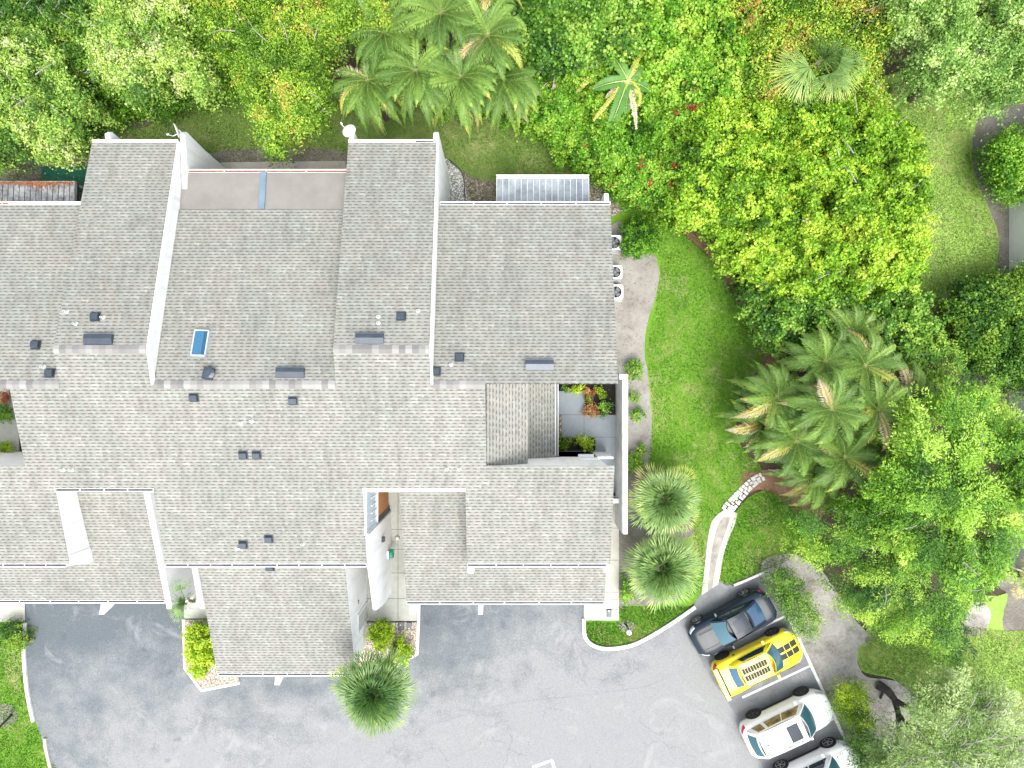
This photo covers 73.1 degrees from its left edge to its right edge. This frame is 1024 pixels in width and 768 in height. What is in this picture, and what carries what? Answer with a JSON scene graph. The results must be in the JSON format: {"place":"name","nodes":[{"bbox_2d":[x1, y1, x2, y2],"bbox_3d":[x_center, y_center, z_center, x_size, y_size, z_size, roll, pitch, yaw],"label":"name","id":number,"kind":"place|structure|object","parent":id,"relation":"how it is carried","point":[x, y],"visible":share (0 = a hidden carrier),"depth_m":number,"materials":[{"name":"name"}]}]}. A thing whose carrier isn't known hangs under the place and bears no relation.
{"place":"outdoors","nodes":[
{"label":"outdoors","id":0,"kind":"place"},
{"bbox_2d":[0,389,19,451],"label":"patio","id":1,"kind":"structure","parent":0,"point":[8,432],"depth_m":35.95,"materials":[{"name":"concrete"}]},
{"bbox_2d":[0,603,24,621],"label":"walkway","id":2,"kind":"structure","parent":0,"point":[17,610],"depth_m":35.95,"materials":[{"name":"concrete"}]},
{"bbox_2d":[0,622,55,767],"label":"lawn","id":3,"kind":"structure","parent":0,"point":[28,733],"depth_m":35.99,"materials":[{"name":"green plant"}]},
{"bbox_2d":[0,615,29,642],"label":"shrub","id":4,"kind":"object","parent":3,"relation":"on","point":[9,629],"visible":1,"depth_m":35.20,"materials":[{"name":"green plant"}]},
{"bbox_2d":[0,628,35,656],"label":"shrub","id":5,"kind":"object","parent":3,"relation":"on","point":[16,642],"visible":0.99,"depth_m":35.18,"materials":[{"name":"green plant"}]},
{"bbox_2d":[220,161,345,168],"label":"patio","id":6,"kind":"structure","parent":0,"point":[300,164],"depth_m":35.93,"materials":[{"name":"concrete"}]},
{"bbox_2d":[0,71,620,200],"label":"lawn","id":7,"kind":"structure","parent":0,"point":[483,151],"depth_m":36.00,"materials":[{"name":"green plant"}]},
{"bbox_2d":[0,16,128,183],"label":"tree","id":8,"kind":"object","parent":7,"relation":"on","point":[40,98],"visible":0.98,"depth_m":30.81,"materials":[{"name":"green plant"}]},
{"bbox_2d":[69,0,233,121],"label":"tree","id":9,"kind":"object","parent":7,"relation":"on","point":[127,62],"visible":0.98,"depth_m":30.10,"materials":[{"name":"green plant"}]},
{"bbox_2d":[62,59,251,138],"bbox_3d":[-17.950,-14.450,34.789,10.680,3.504,5.024,0,90,0],"label":"shrub","id":10,"kind":"object","parent":7,"relation":"on","point":[125,111],"visible":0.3,"depth_m":34.21,"materials":[{"name":"green plant"}]},
{"bbox_2d":[0,148,346,200],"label":"mulch bed","id":11,"kind":"object","parent":7,"relation":"on","point":[261,159],"visible":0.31,"depth_m":35.99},
{"bbox_2d":[0,181,83,200],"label":"pergola","id":12,"kind":"object","parent":11,"relation":"on","point":[12,192],"visible":0.33,"depth_m":33.09,"materials":[{"name":"wood"}]},
{"bbox_2d":[41,166,87,191],"bbox_3d":[-23.083,-10.650,35.968,2.833,0.035,1.433,0,90,0],"label":"turf mat","id":13,"kind":"object","parent":11,"relation":"on","point":[49,172],"visible":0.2,"depth_m":35.95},
{"bbox_2d":[180,0,410,168],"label":"tree","id":14,"kind":"object","parent":7,"relation":"on","point":[296,92],"visible":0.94,"depth_m":30.10,"materials":[{"name":"green plant"}]},
{"bbox_2d":[329,51,410,138],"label":"palm tree","id":15,"kind":"object","parent":7,"relation":"on","point":[370,92],"visible":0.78,"depth_m":31.17,"materials":[{"name":"green plant"}]},
{"bbox_2d":[374,37,457,130],"bbox_3d":[-4.251,-13.778,32.860,3.592,6.289,4.342,0,90,0],"label":"palm tree","id":16,"kind":"object","parent":7,"relation":"on","point":[424,92],"visible":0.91,"depth_m":30.12,"materials":[{"name":"green plant"}]},
{"bbox_2d":[421,42,496,140],"bbox_3d":[-2.386,-13.640,32.949,3.740,6.112,3.995,18,90,0],"label":"palm tree","id":17,"kind":"object","parent":7,"relation":"on","point":[473,99],"visible":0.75,"depth_m":30.28,"materials":[{"name":"green plant"}]},
{"bbox_2d":[465,41,544,134],"bbox_3d":[-0.599,-13.497,33.124,4.004,5.763,3.085,45,90,0],"label":"palm tree","id":18,"kind":"object","parent":7,"relation":"on","point":[512,91],"visible":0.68,"depth_m":30.93,"materials":[{"name":"green plant"}]},
{"bbox_2d":[455,166,622,216],"bbox_3d":[0.762,-9.908,35.989,10.056,0.003,2.975,0,90,0],"label":"mulch bed","id":19,"kind":"object","parent":7,"relation":"on","point":[615,211],"visible":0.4,"depth_m":35.99,"materials":[{"name":"grey gravel"}]},
{"bbox_2d":[445,158,466,200],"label":"gravel bed","id":20,"kind":"object","parent":19,"relation":"on","point":[459,187],"visible":0.47,"depth_m":35.98,"materials":[{"name":"white gravel"}]},
{"bbox_2d":[496,175,588,200],"bbox_3d":[1.471,-8.837,34.480,4.473,3.040,2.394,0,90,0],"label":"patio cover","id":21,"kind":"object","parent":19,"relation":"on","point":[542,187],"visible":0.59,"depth_m":33.11,"materials":[{"name":"white metal"}]},
{"bbox_2d":[367,492,416,620],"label":"walkway","id":22,"kind":"structure","parent":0,"point":[394,609],"depth_m":35.95,"materials":[{"name":"concrete"}]},
{"bbox_2d":[26,575,784,767],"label":"asphalt yard","id":23,"kind":"structure","parent":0,"point":[114,686],"depth_m":35.99,"materials":[{"name":"grey asphalt"}]},
{"bbox_2d":[22,623,34,721],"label":"kerb","id":24,"kind":"structure","parent":23,"relation":"on","point":[26,688],"depth_m":35.87,"materials":[{"name":"paint"}]},
{"bbox_2d":[167,578,196,621],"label":"fan palm","id":25,"kind":"object","parent":23,"relation":"on","point":[180,603],"visible":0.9,"depth_m":32.68,"materials":[{"name":"green plant"}]},
{"bbox_2d":[185,619,238,688],"bbox_3d":[-15.617,14.067,35.955,2.833,0.110,3.600,0,90,0],"label":"planter bed","id":26,"kind":"object","parent":23,"relation":"on","point":[213,678],"visible":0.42,"depth_m":35.90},
{"bbox_2d":[179,616,212,660],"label":"shrub","id":27,"kind":"object","parent":26,"relation":"on","point":[200,634],"visible":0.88,"depth_m":34.93,"materials":[{"name":"green plant"}]},
{"bbox_2d":[181,642,214,680],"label":"shrub","id":28,"kind":"object","parent":26,"relation":"on","point":[198,669],"visible":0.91,"depth_m":34.91,"materials":[{"name":"green plant"}]},
{"bbox_2d":[358,622,416,665],"bbox_3d":[-6.433,13.533,35.955,3.133,0.110,2.267,0,90,0],"label":"planter bed","id":29,"kind":"object","parent":23,"relation":"on","point":[410,638],"visible":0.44,"depth_m":35.90,"materials":[{"name":"beige gravel"}]},
{"bbox_2d":[327,642,419,739],"bbox_3d":[-6.051,13.602,32.509,4.042,6.990,4.061,-21,90,0],"label":"fan palm","id":30,"kind":"object","parent":29,"relation":"on","point":[379,703],"visible":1,"depth_m":30.09,"materials":[{"name":"green plant"}]},
{"bbox_2d":[364,616,396,654],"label":"shrub","id":31,"kind":"object","parent":29,"relation":"on","point":[382,634],"visible":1,"depth_m":35.03,"materials":[{"name":"green plant"}]},
{"bbox_2d":[393,630,416,668],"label":"shrub","id":32,"kind":"object","parent":29,"relation":"on","point":[406,649],"visible":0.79,"depth_m":35.15,"materials":[{"name":"green plant"}]},
{"bbox_2d":[582,605,695,650],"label":"kerb","id":33,"kind":"structure","parent":23,"relation":"on","point":[649,636],"depth_m":35.87,"materials":[{"name":"paint"}]},
{"bbox_2d":[761,554,919,766],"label":"mulch bed","id":34,"kind":"object","parent":23,"relation":"on","point":[839,642],"visible":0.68,"depth_m":35.98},
{"bbox_2d":[759,557,825,646],"bbox_3d":[14.357,11.124,35.104,2.648,1.935,4.836,-33,90,0],"label":"hedge","id":35,"kind":"object","parent":34,"relation":"on","point":[787,596],"visible":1,"depth_m":34.64,"materials":[{"name":"green plant"}]},
{"bbox_2d":[825,673,881,737],"bbox_3d":[17.334,16.365,35.133,3.077,1.996,3.310,0,90,0],"label":"shrub","id":36,"kind":"object","parent":34,"relation":"on","point":[851,717],"visible":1,"depth_m":34.65,"materials":[{"name":"green plant"}]},
{"bbox_2d":[836,720,904,767],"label":"shrub","id":37,"kind":"object","parent":34,"relation":"on","point":[860,755],"visible":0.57,"depth_m":34.67,"materials":[{"name":"green plant"}]},
{"bbox_2d":[861,661,1023,767],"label":"wispy tree","id":38,"kind":"object","parent":34,"relation":"on","point":[998,722],"visible":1,"depth_m":30.98,"materials":[{"name":"green plant"}]},
{"bbox_2d":[3,0,1015,767],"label":"ground","id":39,"kind":"structure","parent":0,"point":[799,374],"depth_m":36.03,"materials":[{"name":"soil"}]},
{"bbox_2d":[0,0,134,101],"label":"tree","id":40,"kind":"object","parent":39,"relation":"on","point":[67,29],"visible":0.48,"depth_m":31.40,"materials":[{"name":"green plant"}]},
{"bbox_2d":[0,132,617,684],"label":"townhouse building","id":41,"kind":"structure","parent":39,"relation":"on","point":[244,402],"depth_m":29.71,"materials":[{"name":"grey tile"}]},
{"bbox_2d":[364,492,377,534],"bbox_3d":[-6.396,5.525,31.450,0.112,2.700,2.150,0,90,0],"label":"window","id":42,"kind":"structure","parent":41,"relation":"in","point":[370,498],"depth_m":31.24,"materials":[{"name":"white glass"}]},
{"bbox_2d":[349,0,426,98],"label":"palm tree","id":43,"kind":"object","parent":39,"relation":"on","point":[401,38],"visible":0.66,"depth_m":30.32,"materials":[{"name":"green plant"}]},
{"bbox_2d":[400,0,480,67],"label":"palm tree","id":44,"kind":"object","parent":39,"relation":"on","point":[432,12],"visible":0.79,"depth_m":29.72,"materials":[{"name":"green plant"}]},
{"bbox_2d":[450,0,527,82],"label":"palm tree","id":45,"kind":"object","parent":39,"relation":"on","point":[493,32],"visible":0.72,"depth_m":29.87,"materials":[{"name":"green plant"}]},
{"bbox_2d":[500,57,625,167],"bbox_3d":[2.657,-13.878,34.589,7.620,4.565,6.369,0,90,0],"label":"thicket","id":46,"kind":"object","parent":39,"relation":"on","point":[571,109],"visible":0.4,"depth_m":33.19,"materials":[{"name":"green plant"}]},
{"bbox_2d":[500,0,653,98],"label":"thicket","id":47,"kind":"object","parent":39,"relation":"on","point":[562,37],"visible":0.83,"depth_m":32.01,"materials":[{"name":"green plant"}]},
{"bbox_2d":[592,51,649,135],"bbox_3d":[5.270,-13.758,34.076,2.967,3.847,4.194,0,90,0],"label":"banana plant","id":48,"kind":"object","parent":39,"relation":"on","point":[627,88],"visible":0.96,"depth_m":32.30,"materials":[{"name":"green plant"}]},
{"bbox_2d":[615,374,627,533],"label":"courtyard wall","id":49,"kind":"structure","parent":39,"relation":"on","point":[621,466],"depth_m":33.97,"materials":[{"name":"paint"}]},
{"bbox_2d":[552,66,745,235],"bbox_3d":[7.328,-12.062,34.184,9.336,5.016,7.881,21,90,0],"label":"thicket","id":50,"kind":"object","parent":39,"relation":"on","point":[658,127],"visible":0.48,"depth_m":32.84,"materials":[{"name":"green plant"}]},
{"bbox_2d":[625,0,782,117],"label":"thicket","id":51,"kind":"object","parent":39,"relation":"on","point":[682,45],"visible":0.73,"depth_m":32.07,"materials":[{"name":"green plant"}]},
{"bbox_2d":[651,85,828,301],"bbox_3d":[11.947,-9.216,33.256,10.457,5.590,8.807,44,90,0],"label":"hedge tree","id":52,"kind":"object","parent":39,"relation":"on","point":[743,197],"visible":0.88,"depth_m":31.50,"materials":[{"name":"green plant"}]},
{"bbox_2d":[714,387,791,460],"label":"palm tree","id":53,"kind":"object","parent":39,"relation":"on","point":[752,430],"visible":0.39,"depth_m":32.61,"materials":[{"name":"green plant"}]},
{"bbox_2d":[723,360,808,432],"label":"palm tree","id":54,"kind":"object","parent":39,"relation":"on","point":[773,391],"visible":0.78,"depth_m":31.42,"materials":[{"name":"green plant"}]},
{"bbox_2d":[742,403,834,476],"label":"palm tree","id":55,"kind":"object","parent":39,"relation":"on","point":[779,440],"visible":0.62,"depth_m":31.10,"materials":[{"name":"green plant"}]},
{"bbox_2d":[763,455,847,510],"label":"palm tree","id":56,"kind":"object","parent":39,"relation":"on","point":[816,495],"visible":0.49,"depth_m":31.77,"materials":[{"name":"green plant"}]},
{"bbox_2d":[722,0,910,128],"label":"tree","id":57,"kind":"object","parent":39,"relation":"on","point":[812,17],"visible":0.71,"depth_m":31.23,"materials":[{"name":"green plant"}]},
{"bbox_2d":[768,33,868,106],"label":"fan palm","id":58,"kind":"object","parent":39,"relation":"on","point":[802,76],"visible":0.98,"depth_m":30.29,"materials":[{"name":"green plant"}]},
{"bbox_2d":[775,365,869,447],"bbox_3d":[13.908,1.182,32.648,3.584,6.713,3.740,-42,90,0],"label":"palm tree","id":59,"kind":"object","parent":39,"relation":"on","point":[827,402],"visible":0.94,"depth_m":29.74,"materials":[{"name":"green plant"}]},
{"bbox_2d":[714,274,957,371],"bbox_3d":[15.635,-3.031,33.531,10.390,5.104,5.077,0,90,0],"label":"bush","id":60,"kind":"object","parent":39,"relation":"on","point":[775,321],"visible":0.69,"depth_m":32.04,"materials":[{"name":"green plant"}]},
{"bbox_2d":[802,424,881,491],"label":"palm tree","id":61,"kind":"object","parent":39,"relation":"on","point":[839,449],"visible":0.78,"depth_m":30.70,"materials":[{"name":"green plant"}]},
{"bbox_2d":[822,302,888,366],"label":"palm tree","id":62,"kind":"object","parent":39,"relation":"on","point":[872,322],"visible":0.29,"depth_m":31.63,"materials":[{"name":"green plant"}]},
{"bbox_2d":[816,325,906,400],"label":"palm tree","id":63,"kind":"object","parent":39,"relation":"on","point":[865,358],"visible":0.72,"depth_m":30.45,"materials":[{"name":"green plant"}]},
{"bbox_2d":[781,90,942,309],"bbox_3d":[16.296,-8.479,32.891,8.365,6.265,10.885,0,90,0],"label":"hedge tree","id":64,"kind":"object","parent":39,"relation":"on","point":[875,198],"visible":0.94,"depth_m":31.07,"materials":[{"name":"green plant"}]},
{"bbox_2d":[834,373,915,450],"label":"palm tree","id":65,"kind":"object","parent":39,"relation":"on","point":[872,409],"visible":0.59,"depth_m":30.06,"materials":[{"name":"green plant"}]},
{"bbox_2d":[841,421,923,484],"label":"palm tree","id":66,"kind":"object","parent":39,"relation":"on","point":[877,446],"visible":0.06,"depth_m":30.91,"materials":[{"name":"green plant"}]},
{"bbox_2d":[778,480,997,672],"bbox_3d":[17.925,9.077,32.832,12.840,6.378,6.209,37,90,0],"label":"feathery tree","id":67,"kind":"object","parent":39,"relation":"on","point":[950,630],"visible":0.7,"depth_m":31.08,"materials":[{"name":"green plant"}]},
{"bbox_2d":[850,358,941,434],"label":"palm tree","id":68,"kind":"object","parent":39,"relation":"on","point":[918,378],"visible":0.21,"depth_m":31.03,"materials":[{"name":"green plant"}]},
{"bbox_2d":[842,375,1023,605],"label":"feathery tree","id":69,"kind":"object","parent":39,"relation":"on","point":[968,434],"visible":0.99,"depth_m":28.72,"materials":[{"name":"green plant"}]},
{"bbox_2d":[888,336,1023,418],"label":"bush","id":70,"kind":"object","parent":39,"relation":"on","point":[941,373],"visible":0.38,"depth_m":32.79,"materials":[{"name":"green plant"}]},
{"bbox_2d":[924,289,1008,410],"bbox_3d":[24.294,-2.136,35.989,6.242,0.003,7.266,0,90,0],"label":"mulch bed","id":71,"kind":"object","parent":39,"relation":"on","point":[934,314],"visible":0.14,"depth_m":35.99,"materials":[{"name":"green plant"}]},
{"bbox_2d":[920,257,1023,405],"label":"bush","id":72,"kind":"object","parent":71,"relation":"on","point":[992,331],"visible":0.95,"depth_m":32.92,"materials":[{"name":"green plant"}]},
{"bbox_2d":[558,391,614,495],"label":"patio","id":73,"kind":"structure","parent":0,"point":[602,431],"depth_m":35.95,"materials":[{"name":"grey concrete"}]},
{"bbox_2d":[584,384,615,414],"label":"courtyard bed","id":74,"kind":"object","parent":73,"relation":"on","point":[610,389],"visible":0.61,"depth_m":35.90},
{"bbox_2d":[584,493,618,619],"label":"walkway","id":75,"kind":"structure","parent":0,"point":[597,612],"depth_m":35.95,"materials":[{"name":"concrete"}]},
{"bbox_2d":[611,221,659,472],"bbox_3d":[5.931,-0.592,35.986,3.516,0.003,15.831,0,90,0],"label":"sand bed","id":76,"kind":"object","parent":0,"point":[639,283],"visible":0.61,"depth_m":35.98,"materials":[{"name":"beige sand"}]},
{"bbox_2d":[624,358,644,382],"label":"shrub","id":77,"kind":"object","parent":76,"relation":"on","point":[633,369],"visible":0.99,"depth_m":35.36,"materials":[{"name":"green plant"}]},
{"bbox_2d":[617,212,669,260],"bbox_3d":[6.608,-7.551,35.180,2.623,2.028,2.728,0,90,0],"label":"shrub","id":78,"kind":"object","parent":76,"relation":"on","point":[634,237],"visible":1,"depth_m":34.62,"materials":[{"name":"green plant"}]},
{"bbox_2d":[586,182,764,645],"bbox_3d":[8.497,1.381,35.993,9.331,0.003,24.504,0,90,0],"label":"lawn","id":79,"kind":"structure","parent":0,"point":[625,218],"depth_m":35.99,"materials":[{"name":"green plant"}]},
{"bbox_2d":[586,605,690,645],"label":"grass","id":80,"kind":"structure","parent":79,"relation":"on","point":[624,632],"depth_m":35.96,"materials":[{"name":"green plant"}]},
{"bbox_2d":[619,470,693,608],"bbox_3d":[7.462,8.083,35.981,4.012,0.003,7.251,0,90,0],"label":"mulch bed","id":81,"kind":"object","parent":79,"relation":"on","point":[635,535],"visible":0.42,"depth_m":35.98,"materials":[{"name":"grey gravel"}]},
{"bbox_2d":[617,571,638,609],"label":"shrub","id":82,"kind":"object","parent":81,"relation":"on","point":[625,595],"visible":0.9,"depth_m":34.99,"materials":[{"name":"green plant"}]},
{"bbox_2d":[620,531,706,613],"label":"fan palm","id":83,"kind":"object","parent":81,"relation":"on","point":[673,576],"visible":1,"depth_m":33.23,"materials":[{"name":"green plant"}]},
{"bbox_2d":[628,463,704,536],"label":"fan palm","id":84,"kind":"object","parent":81,"relation":"on","point":[675,506],"visible":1,"depth_m":33.08,"materials":[{"name":"green plant"}]},
{"bbox_2d":[618,178,782,386],"bbox_3d":[9.991,-5.769,35.989,2.851,0.003,15.043,-38,90,0],"label":"mulch bed","id":85,"kind":"object","parent":79,"relation":"on","point":[702,246],"visible":0.18,"depth_m":35.99,"materials":[{"name":"brown soil"}]},
{"bbox_2d":[774,322,859,394],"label":"palm tree","id":86,"kind":"object","parent":85,"relation":"on","point":[821,358],"visible":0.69,"depth_m":30.75,"materials":[{"name":"green plant"}]},
{"bbox_2d":[721,473,764,515],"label":"stone path","id":87,"kind":"structure","parent":79,"relation":"on","point":[737,492],"depth_m":35.92,"materials":[{"name":"grey stone"}]},
{"bbox_2d":[701,509,736,594],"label":"path","id":88,"kind":"structure","parent":0,"point":[715,523],"depth_m":35.96,"materials":[{"name":"concrete"}]},
{"bbox_2d":[707,517,729,591],"bbox_3d":[10.600,8.841,35.956,0.545,0.003,4.076,14,90,0],"label":"path wear","id":89,"kind":"object","parent":88,"relation":"on","point":[721,531],"visible":1,"depth_m":35.95,"materials":[{"name":"beige concrete"}]},
{"bbox_2d":[720,489,806,585],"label":"lawn","id":90,"kind":"structure","parent":0,"point":[757,543],"depth_m":35.99,"materials":[{"name":"green plant"}]},
{"bbox_2d":[741,470,824,521],"bbox_3d":[14.187,5.616,35.987,4.726,0.003,2.131,30,90,0],"label":"mulch bed","id":91,"kind":"object","parent":90,"relation":"on","point":[768,484],"visible":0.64,"depth_m":35.99,"materials":[{"name":"brown soil"}]},
{"bbox_2d":[685,576,842,767],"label":"parking stalls","id":92,"kind":"object","parent":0,"point":[717,596],"visible":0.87,"depth_m":35.98,"materials":[{"name":"asphalt"}]},
{"bbox_2d":[687,588,776,655],"bbox_3d":[11.255,12.230,35.315,4.480,1.413,2.080,-29,90,0],"label":"car","id":93,"kind":"object","parent":92,"relation":"on","point":[745,612],"visible":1,"depth_m":35.01,"materials":[{"name":"black paint"}]},
{"bbox_2d":[711,627,802,700],"bbox_3d":[12.575,14.222,35.321,4.580,1.403,2.120,-26,90,0],"label":"car","id":94,"kind":"object","parent":92,"relation":"on","point":[772,652],"visible":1,"depth_m":34.98,"materials":[{"name":"yellow paint"}]},
{"bbox_2d":[739,686,833,758],"bbox_3d":[14.050,17.300,35.109,4.720,1.825,2.160,-26,90,0],"label":"car","id":95,"kind":"object","parent":92,"relation":"on","point":[801,715],"visible":1,"depth_m":34.81,"materials":[{"name":"white paint"}]},
{"bbox_2d":[772,737,859,767],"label":"car","id":96,"kind":"object","parent":92,"relation":"on","point":[825,754],"visible":0.93,"depth_m":35.06,"materials":[{"name":"white paint"}]},
{"bbox_2d":[787,618,847,741],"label":"kerb","id":97,"kind":"structure","parent":92,"relation":"on","point":[816,676],"depth_m":35.87,"materials":[{"name":"paint"}]},
{"bbox_2d":[857,592,1023,767],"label":"lawn","id":98,"kind":"structure","parent":0,"point":[996,605],"depth_m":35.99,"materials":[{"name":"green plant"}]},
{"bbox_2d":[961,603,990,635],"bbox_3d":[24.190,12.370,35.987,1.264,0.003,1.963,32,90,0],"label":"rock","id":99,"kind":"object","parent":98,"relation":"on","point":[981,620],"visible":0.7,"depth_m":35.99,"materials":[{"name":"grey stone"}]},
{"bbox_2d":[998,571,1023,630],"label":"mulch bed","id":100,"kind":"object","parent":98,"relation":"on","point":[1013,617],"visible":0.71,"depth_m":35.99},
{"bbox_2d":[866,70,1023,316],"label":"lawn","id":101,"kind":"structure","parent":0,"point":[945,203],"depth_m":35.99,"materials":[{"name":"green plant"}]},
{"bbox_2d":[860,0,1023,140],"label":"tree","id":102,"kind":"object","parent":101,"relation":"on","point":[976,49],"visible":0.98,"depth_m":29.49,"materials":[{"name":"green plant"}]},
{"bbox_2d":[972,104,1023,273],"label":"mulch bed","id":103,"kind":"object","parent":101,"relation":"on","point":[1000,217],"visible":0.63,"depth_m":35.99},
{"bbox_2d":[964,116,1023,213],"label":"bush","id":104,"kind":"object","parent":103,"relation":"on","point":[1009,145],"visible":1,"depth_m":33.66,"materials":[{"name":"green plant"}]},
{"bbox_2d":[1009,125,1023,570],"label":"neighbour building","id":105,"kind":"structure","parent":0,"point":[1016,234],"depth_m":35.39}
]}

